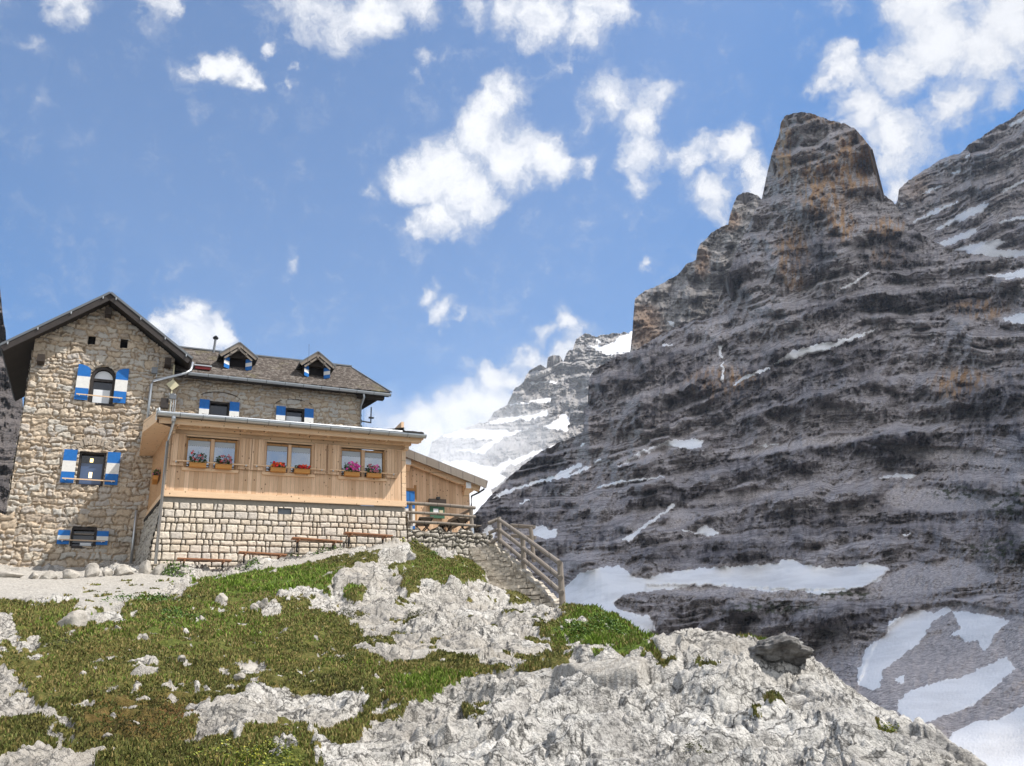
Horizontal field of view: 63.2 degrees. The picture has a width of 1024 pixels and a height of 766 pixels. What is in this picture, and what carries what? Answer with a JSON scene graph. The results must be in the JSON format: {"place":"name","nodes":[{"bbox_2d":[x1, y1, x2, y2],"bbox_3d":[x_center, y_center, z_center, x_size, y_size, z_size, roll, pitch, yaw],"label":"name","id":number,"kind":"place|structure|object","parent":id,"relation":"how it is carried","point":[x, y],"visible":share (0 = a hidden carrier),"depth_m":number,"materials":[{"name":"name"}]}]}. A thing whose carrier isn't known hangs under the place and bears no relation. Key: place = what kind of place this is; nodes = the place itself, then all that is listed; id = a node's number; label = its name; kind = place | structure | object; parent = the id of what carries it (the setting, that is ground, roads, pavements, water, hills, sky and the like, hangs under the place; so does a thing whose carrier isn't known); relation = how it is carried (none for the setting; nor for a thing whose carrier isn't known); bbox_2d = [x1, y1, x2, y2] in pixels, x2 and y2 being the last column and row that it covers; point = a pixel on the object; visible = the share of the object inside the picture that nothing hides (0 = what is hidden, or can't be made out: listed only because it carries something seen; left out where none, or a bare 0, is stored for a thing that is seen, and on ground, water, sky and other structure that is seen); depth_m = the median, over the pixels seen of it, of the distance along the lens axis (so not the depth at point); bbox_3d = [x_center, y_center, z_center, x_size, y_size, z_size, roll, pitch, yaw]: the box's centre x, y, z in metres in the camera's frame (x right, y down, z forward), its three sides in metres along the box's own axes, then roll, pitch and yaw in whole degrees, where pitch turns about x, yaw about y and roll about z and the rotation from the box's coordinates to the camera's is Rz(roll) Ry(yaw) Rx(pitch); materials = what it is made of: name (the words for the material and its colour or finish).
{"place":"outdoors","nodes":[
{"label":"outdoors","id":0,"kind":"place"},
{"bbox_2d":[0,292,22,514],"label":"cliff","id":1,"kind":"structure","parent":0,"point":[11,410],"depth_m":212.35,"materials":[{"name":"grey stone"}]},
{"bbox_2d":[361,400,373,422],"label":"pole aerial","id":2,"kind":"object","parent":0,"point":[370,417],"visible":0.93,"depth_m":40.16,"materials":[{"name":"grey metal"}]},
{"bbox_2d":[0,537,987,765],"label":"hill","id":3,"kind":"structure","parent":0,"point":[586,705],"depth_m":7.47,"materials":[{"name":"stone"}]},
{"bbox_2d":[0,571,24,577],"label":"boulder","id":4,"kind":"object","parent":3,"relation":"on","point":[3,574],"visible":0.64,"depth_m":26.97,"materials":[{"name":"stone"}]},
{"bbox_2d":[28,572,38,578],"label":"boulder","id":5,"kind":"object","parent":3,"relation":"on","point":[34,575],"visible":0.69,"depth_m":27.41,"materials":[{"name":"stone"}]},
{"bbox_2d":[39,570,57,578],"bbox_3d":[-15.343,6.426,27.527,0.559,0.451,0.466,7,-23,-24],"label":"boulder","id":6,"kind":"object","parent":3,"relation":"on","point":[49,574],"visible":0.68,"depth_m":27.41,"materials":[{"name":"stone"}]},
{"bbox_2d":[35,631,94,649],"bbox_3d":[-5.859,3.421,11.023,0.777,0.291,0.721,-21,-27,38],"label":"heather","id":7,"kind":"object","parent":3,"relation":"on","point":[59,639],"visible":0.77,"depth_m":10.99,"materials":[{"name":"green plant"}]},
{"bbox_2d":[62,569,79,578],"bbox_3d":[-14.780,6.481,27.884,0.544,0.478,0.508,7,-24,-26],"label":"boulder","id":8,"kind":"object","parent":3,"relation":"on","point":[70,574],"visible":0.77,"depth_m":27.74,"materials":[{"name":"stone"}]},
{"bbox_2d":[57,610,86,626],"bbox_3d":[-6.895,3.817,13.095,0.438,0.474,0.369,-3,-21,0],"label":"stone","id":9,"kind":"object","parent":3,"relation":"on","point":[78,618],"visible":0.47,"depth_m":13.00,"materials":[{"name":"stone"}]},
{"bbox_2d":[84,563,99,577],"bbox_3d":[-14.252,6.446,28.226,0.424,0.690,0.489,11,-25,-33],"label":"boulder","id":10,"kind":"object","parent":3,"relation":"on","point":[91,569],"visible":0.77,"depth_m":28.14,"materials":[{"name":"stone"}]},
{"bbox_2d":[102,568,112,575],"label":"boulder","id":11,"kind":"object","parent":3,"relation":"on","point":[107,571],"visible":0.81,"depth_m":28.15,"materials":[{"name":"stone"}]},
{"bbox_2d":[114,564,133,575],"bbox_3d":[-13.332,6.459,28.573,0.589,0.462,0.563,-20,-27,37],"label":"boulder","id":12,"kind":"object","parent":3,"relation":"on","point":[122,569],"visible":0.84,"depth_m":28.42,"materials":[{"name":"stone"}]},
{"bbox_2d":[98,591,189,603],"bbox_3d":[-7.664,4.660,17.780,1.678,0.519,1.624,-14,-23,26],"label":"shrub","id":13,"kind":"object","parent":3,"relation":"on","point":[152,597],"visible":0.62,"depth_m":17.72,"materials":[{"name":"green plant"}]},
{"bbox_2d":[139,560,150,573],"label":"boulder","id":14,"kind":"object","parent":3,"relation":"on","point":[144,567],"visible":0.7,"depth_m":28.83,"materials":[{"name":"stone"}]},
{"bbox_2d":[151,563,169,575],"bbox_3d":[-12.202,6.643,28.930,0.605,0.707,0.502,15,-28,-39],"label":"boulder","id":15,"kind":"object","parent":3,"relation":"on","point":[159,569],"visible":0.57,"depth_m":28.77,"materials":[{"name":"stone"}]},
{"bbox_2d":[152,560,193,576],"bbox_3d":[-11.806,6.607,29.078,1.204,1.087,1.071,-16,-24,30],"label":"leafy plant","id":16,"kind":"object","parent":3,"relation":"on","point":[171,569],"visible":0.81,"depth_m":28.95,"materials":[{"name":"green plant"}]},
{"bbox_2d":[141,606,218,620],"bbox_3d":[-5.978,4.247,15.110,1.321,0.515,1.266,-21,-27,38],"label":"leafy plant","id":17,"kind":"object","parent":3,"relation":"on","point":[176,611],"visible":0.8,"depth_m":15.10,"materials":[{"name":"green plant"}]},
{"bbox_2d":[175,568,186,575],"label":"boulder","id":18,"kind":"object","parent":3,"relation":"on","point":[182,571],"visible":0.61,"depth_m":29.19,"materials":[{"name":"stone"}]},
{"bbox_2d":[177,655,185,661],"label":"stone","id":19,"kind":"object","parent":3,"relation":"on","point":[182,657],"visible":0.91,"depth_m":9.80,"materials":[{"name":"stone"}]},
{"bbox_2d":[176,557,231,570],"bbox_3d":[-11.303,6.698,30.495,1.880,0.470,0.600,6,-23,-24],"label":"bench","id":20,"kind":"object","parent":3,"relation":"on","point":[223,561],"visible":0.94,"depth_m":30.42,"materials":[{"name":"brown wood"}]},
{"bbox_2d":[215,593,227,602],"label":"stone","id":21,"kind":"object","parent":3,"relation":"on","point":[221,597],"visible":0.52,"depth_m":17.93,"materials":[{"name":"stone"}]},
{"bbox_2d":[233,672,245,680],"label":"stone","id":22,"kind":"object","parent":3,"relation":"on","point":[238,676],"visible":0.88,"depth_m":9.01,"materials":[{"name":"stone"}]},
{"bbox_2d":[0,291,487,569],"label":"mountain hut","id":23,"kind":"object","parent":3,"relation":"on","point":[102,435],"visible":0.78,"depth_m":34.08,"materials":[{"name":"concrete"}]},
{"bbox_2d":[57,526,108,547],"bbox_3d":[-16.995,6.125,32.982,1.790,0.870,0.490,6,-23,-24],"label":"window","id":24,"kind":"structure","parent":23,"relation":"in","point":[80,536],"depth_m":33.03,"materials":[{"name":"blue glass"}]},
{"bbox_2d":[60,449,120,486],"bbox_3d":[-17.191,3.506,33.969,2.080,1.520,0.490,6,-23,-24],"label":"window","id":25,"kind":"structure","parent":23,"relation":"in","point":[91,465],"depth_m":34.02,"materials":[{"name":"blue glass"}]},
{"bbox_2d":[74,364,128,406],"bbox_3d":[-17.386,0.098,35.289,1.940,1.840,0.520,6,-23,-24],"label":"window","id":26,"kind":"structure","parent":23,"relation":"in","point":[105,389],"depth_m":35.28,"materials":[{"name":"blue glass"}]},
{"bbox_2d":[152,467,160,484],"bbox_3d":[-13.990,3.633,32.710,0.357,0.527,0.861,6,-23,-24],"label":"flower box","id":27,"kind":"object","parent":23,"relation":"attached to","point":[155,476],"visible":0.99,"depth_m":32.47,"materials":[{"name":"brown wood"}]},
{"bbox_2d":[151,359,162,378],"bbox_3d":[-15.457,-0.625,36.279,0.371,0.916,0.547,-14,-23,26],"label":"tv aerial","id":28,"kind":"object","parent":23,"relation":"attached to","point":[154,370],"visible":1,"depth_m":36.16,"materials":[{"name":"silver metal"}]},
{"bbox_2d":[160,393,176,411],"bbox_3d":[-14.849,1.128,35.882,0.600,1.464,0.215,6,-23,-24],"label":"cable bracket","id":29,"kind":"object","parent":23,"relation":"attached to","point":[164,402],"visible":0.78,"depth_m":35.95,"materials":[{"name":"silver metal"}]},
{"bbox_2d":[166,365,178,410],"bbox_3d":[-14.794,0.393,36.192,0.520,2.550,0.090,6,-23,-24],"label":"marker sign","id":30,"kind":"object","parent":23,"relation":"on","point":[172,384],"visible":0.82,"depth_m":36.27,"materials":[{"name":"beige metal"}]},
{"bbox_2d":[189,450,206,467],"bbox_3d":[-12.003,2.908,31.843,0.664,0.658,0.380,6,-23,-24],"label":"flower box","id":31,"kind":"object","parent":23,"relation":"attached to","point":[196,464],"visible":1,"depth_m":31.76,"materials":[{"name":"brown wood"}]},
{"bbox_2d":[170,433,251,473],"bbox_3d":[-11.656,2.753,32.292,2.936,1.430,0.310,6,-23,-24],"label":"window","id":32,"kind":"structure","parent":23,"relation":"in","point":[213,448],"depth_m":32.33,"materials":[{"name":"brown wood"}]},
{"bbox_2d":[199,399,239,416],"bbox_3d":[-13.248,1.306,37.589,1.710,1.020,0.410,6,-23,-24],"label":"window","id":33,"kind":"structure","parent":23,"relation":"in","point":[206,406],"depth_m":37.67,"materials":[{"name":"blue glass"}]},
{"bbox_2d":[215,454,232,469],"bbox_3d":[-11.146,3.044,32.196,0.629,0.562,0.385,6,-23,-24],"label":"flower box","id":34,"kind":"object","parent":23,"relation":"attached to","point":[223,466],"visible":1,"depth_m":32.15,"materials":[{"name":"brown wood"}]},
{"bbox_2d":[270,461,285,472],"bbox_3d":[-9.258,3.316,32.990,0.632,0.416,0.383,6,-23,-24],"label":"flower box","id":35,"kind":"object","parent":23,"relation":"attached to","point":[274,467],"visible":1,"depth_m":32.91,"materials":[{"name":"brown wood"}]},
{"bbox_2d":[251,439,325,477],"bbox_3d":[-8.967,3.056,33.496,2.936,1.430,0.310,6,-23,-24],"label":"window","id":36,"kind":"structure","parent":23,"relation":"in","point":[291,455],"depth_m":33.54,"materials":[{"name":"brown wood"}]},
{"bbox_2d":[276,406,313,422],"bbox_3d":[-10.203,1.649,38.952,1.720,1.020,0.410,6,-23,-24],"label":"window","id":37,"kind":"structure","parent":23,"relation":"in","point":[282,413],"depth_m":39.04,"materials":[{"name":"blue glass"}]},
{"bbox_2d":[294,464,310,473],"bbox_3d":[-8.408,3.450,33.391,0.655,0.358,0.350,6,-23,-24],"label":"flower box","id":38,"kind":"object","parent":23,"relation":"attached to","point":[304,469],"visible":1,"depth_m":33.32,"materials":[{"name":"brown wood"}]},
{"bbox_2d":[344,461,360,476],"bbox_3d":[-6.571,3.528,34.239,0.708,0.618,0.366,6,-23,-24],"label":"flower box","id":39,"kind":"object","parent":23,"relation":"attached to","point":[355,473],"visible":1,"depth_m":34.20,"materials":[{"name":"brown"}]},
{"bbox_2d":[328,444,396,481],"bbox_3d":[-6.225,3.365,34.723,2.936,1.430,0.310,6,-23,-24],"label":"window","id":40,"kind":"structure","parent":23,"relation":"in","point":[364,458],"depth_m":34.79,"materials":[{"name":"brown wood"}]},
{"bbox_2d":[366,463,381,477],"bbox_3d":[-5.733,3.653,34.633,0.664,0.574,0.347,9,-24,-29],"label":"flower box","id":41,"kind":"object","parent":23,"relation":"attached to","point":[373,474],"visible":1,"depth_m":34.55,"materials":[{"name":"brown"}]},
{"bbox_2d":[405,491,414,528],"bbox_3d":[-4.925,6.024,38.377,0.930,2.130,0.056,6,-23,-24],"label":"door","id":42,"kind":"structure","parent":23,"relation":"in","point":[410,495],"depth_m":38.69,"materials":[{"name":"blue paint"}]},
{"bbox_2d":[428,497,445,518],"bbox_3d":[-3.497,5.850,39.081,0.840,1.000,0.160,6,-23,-24],"label":"notice board","id":43,"kind":"object","parent":23,"relation":"attached to","point":[437,508],"visible":0.7,"depth_m":39.08,"materials":[{"name":"green wood"}]},
{"bbox_2d":[184,722,309,765],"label":"grass","id":44,"kind":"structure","parent":3,"relation":"on","point":[250,754],"depth_m":5.56,"materials":[{"name":"green plant"}]},
{"bbox_2d":[235,557,259,570],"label":"leafy plant","id":45,"kind":"object","parent":3,"relation":"on","point":[247,565],"visible":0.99,"depth_m":30.26,"materials":[{"name":"green plant"}]},
{"bbox_2d":[239,663,258,671],"bbox_3d":[-3.233,3.489,10.095,0.302,0.167,0.311,-5,-21,4],"label":"stone","id":46,"kind":"object","parent":3,"relation":"on","point":[252,667],"visible":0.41,"depth_m":10.05,"materials":[{"name":"stone"}]},
{"bbox_2d":[250,603,258,611],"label":"stone","id":47,"kind":"object","parent":3,"relation":"on","point":[253,605],"visible":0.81,"depth_m":16.38,"materials":[{"name":"stone"}]},
{"bbox_2d":[238,551,286,562],"bbox_3d":[-9.443,6.657,31.431,1.750,0.490,0.600,6,-23,-24],"label":"bench","id":48,"kind":"object","parent":3,"relation":"on","point":[278,555],"visible":0.91,"depth_m":31.35,"materials":[{"name":"brown wood"}]},
{"bbox_2d":[258,598,268,608],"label":"stone","id":49,"kind":"object","parent":3,"relation":"on","point":[263,603],"visible":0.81,"depth_m":16.78,"materials":[{"name":"stone"}]},
{"bbox_2d":[291,537,342,551],"bbox_3d":[-7.636,6.329,32.459,1.940,0.500,0.600,6,-23,-24],"label":"bench","id":50,"kind":"object","parent":3,"relation":"on","point":[298,539],"visible":0.97,"depth_m":32.36,"materials":[{"name":"brown wood"}]},
{"bbox_2d":[313,544,342,554],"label":"leafy plant","id":51,"kind":"object","parent":3,"relation":"on","point":[325,549],"visible":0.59,"depth_m":32.17,"materials":[{"name":"green plant"}]},
{"bbox_2d":[319,649,364,667],"bbox_3d":[-2.115,3.510,10.498,0.618,0.353,0.674,-3,-21,0],"label":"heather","id":52,"kind":"object","parent":3,"relation":"on","point":[347,654],"visible":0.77,"depth_m":10.46,"materials":[{"name":"green plant"}]},
{"bbox_2d":[330,607,370,618],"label":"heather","id":53,"kind":"object","parent":3,"relation":"on","point":[348,612],"visible":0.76,"depth_m":16.25,"materials":[{"name":"plant"}]},
{"bbox_2d":[343,532,392,546],"bbox_3d":[-5.799,6.290,33.383,1.940,0.490,0.600,6,-23,-24],"label":"bench","id":54,"kind":"object","parent":3,"relation":"on","point":[384,536],"visible":0.94,"depth_m":33.29,"materials":[{"name":"brown wood"}]},
{"bbox_2d":[361,636,395,644],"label":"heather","id":55,"kind":"object","parent":3,"relation":"on","point":[375,640],"visible":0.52,"depth_m":12.23,"materials":[{"name":"green plant"}]},
{"bbox_2d":[409,538,423,544],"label":"leafy plant","id":56,"kind":"object","parent":3,"relation":"on","point":[413,540],"visible":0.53,"depth_m":33.21,"materials":[{"name":"green plant"}]},
{"bbox_2d":[403,609,433,622],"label":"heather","id":57,"kind":"object","parent":3,"relation":"on","point":[415,614],"visible":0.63,"depth_m":15.69,"materials":[{"name":"green plant"}]},
{"bbox_2d":[0,542,896,765],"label":"grass","id":58,"kind":"structure","parent":3,"relation":"on","point":[419,677],"depth_m":10.16,"materials":[{"name":"green plant"}]},
{"bbox_2d":[408,526,492,557],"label":"retaining wall","id":59,"kind":"structure","parent":3,"relation":"on","point":[461,541],"depth_m":35.73,"materials":[{"name":"stone"}]},
{"bbox_2d":[405,501,475,533],"bbox_3d":[-3.690,6.326,37.180,3.304,1.311,3.026,6,-23,-24],"label":"terrace railing","id":60,"kind":"object","parent":59,"relation":"on","point":[470,516],"visible":0.77,"depth_m":36.10,"materials":[{"name":"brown wood"}]},
{"bbox_2d":[421,531,485,535],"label":"terrace","id":61,"kind":"structure","parent":3,"relation":"on","point":[454,533],"depth_m":36.30,"materials":[{"name":"concrete"}]},
{"bbox_2d":[408,517,444,531],"bbox_3d":[-3.902,6.518,36.987,1.715,0.751,1.900,1,-22,-12],"label":"picnic table","id":62,"kind":"object","parent":61,"relation":"on","point":[425,519],"visible":0.32,"depth_m":36.51,"materials":[{"name":"brown wood"}]},
{"bbox_2d":[431,517,481,532],"bbox_3d":[-2.589,6.626,37.472,1.715,0.751,1.900,11,-25,-33],"label":"picnic table","id":63,"kind":"object","parent":61,"relation":"on","point":[459,519],"visible":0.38,"depth_m":37.16,"materials":[{"name":"brown wood"}]},
{"bbox_2d":[468,542,558,607],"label":"stone stairs","id":64,"kind":"structure","parent":3,"relation":"on","point":[500,565],"depth_m":27.86,"materials":[{"name":"grey stone"}]},
{"bbox_2d":[510,524,535,561],"bbox_3d":[0.419,6.311,32.983,0.266,1.743,1.386,15,-27,-39],"label":"landing railing","id":65,"kind":"object","parent":64,"relation":"on","point":[530,535],"visible":0.74,"depth_m":32.73,"materials":[{"name":"grey wood"}]},
{"bbox_2d":[488,517,565,604],"bbox_3d":[0.445,6.026,28.400,0.560,5.050,10.022,1,-22,-12],"label":"stair railing","id":66,"kind":"object","parent":64,"relation":"on","point":[559,589],"visible":0.91,"depth_m":27.15,"materials":[{"name":"grey wood"}]},
{"bbox_2d":[554,620,595,641],"bbox_3d":[1.194,4.292,14.325,0.754,0.469,0.775,13,-26,-36],"label":"leafy plant","id":67,"kind":"object","parent":3,"relation":"on","point":[580,631],"visible":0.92,"depth_m":14.32,"materials":[{"name":"green plant"}]},
{"bbox_2d":[583,610,631,633],"bbox_3d":[1.651,4.383,15.003,1.070,0.596,1.008,13,-26,-36],"label":"leafy plant","id":68,"kind":"object","parent":3,"relation":"on","point":[603,621],"visible":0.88,"depth_m":15.00,"materials":[{"name":"green plant"}]},
{"bbox_2d":[681,737,712,759],"bbox_3d":[1.212,2.441,5.438,0.253,0.230,0.257,-3,-21,0],"label":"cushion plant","id":69,"kind":"object","parent":3,"relation":"on","point":[706,751],"visible":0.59,"depth_m":5.47,"materials":[{"name":"plant"}]},
{"bbox_2d":[748,632,813,665],"bbox_3d":[2.518,2.497,7.736,0.564,0.343,0.708,-5,-21,4],"label":"perched rock","id":70,"kind":"object","parent":3,"relation":"on","point":[784,647],"visible":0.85,"depth_m":7.57,"materials":[{"name":"grey stone"}]},
{"bbox_2d":[872,720,898,732],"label":"cushion plant","id":71,"kind":"object","parent":3,"relation":"on","point":[892,728],"visible":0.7,"depth_m":6.11,"materials":[{"name":"green plant"}]},
{"bbox_2d":[0,0,1023,505],"label":"sky","id":72,"kind":"structure","parent":0,"point":[435,200],"materials":[{"name":"blue"}]},
{"bbox_2d":[428,332,628,492],"bbox_3d":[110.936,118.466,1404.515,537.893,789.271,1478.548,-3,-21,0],"label":"mountain","id":73,"kind":"structure","parent":0,"point":[567,392],"depth_m":1461.15,"materials":[{"name":"grey stone"}]},
{"bbox_2d":[442,331,631,514],"bbox_3d":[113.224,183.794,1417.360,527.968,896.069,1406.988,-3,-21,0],"label":"snow field","id":74,"kind":"structure","parent":0,"point":[493,477],"depth_m":1334.89,"materials":[{"name":"white snow"}]},
{"bbox_2d":[630,192,760,351],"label":"mountain","id":75,"kind":"structure","parent":0,"point":[690,292],"depth_m":844.73,"materials":[{"name":"grey stone"}]},
{"bbox_2d":[473,112,1023,738],"bbox_3d":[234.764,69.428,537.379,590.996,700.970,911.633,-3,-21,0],"label":"mountain","id":76,"kind":"structure","parent":0,"point":[923,382],"depth_m":382.52,"materials":[{"name":"grey stone"}]},
{"bbox_2d":[483,266,1023,765],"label":"snow field","id":77,"kind":"structure","parent":0,"point":[997,742],"depth_m":210.16,"materials":[{"name":"white snow"}]},
{"bbox_2d":[895,109,1023,262],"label":"mountain","id":78,"kind":"structure","parent":0,"point":[973,183],"depth_m":940.33,"materials":[{"name":"grey stone"}]},
{"bbox_2d":[900,117,1023,257],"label":"snow field","id":79,"kind":"structure","parent":0,"point":[987,248],"depth_m":857.61,"materials":[{"name":"white snow"}]}
]}

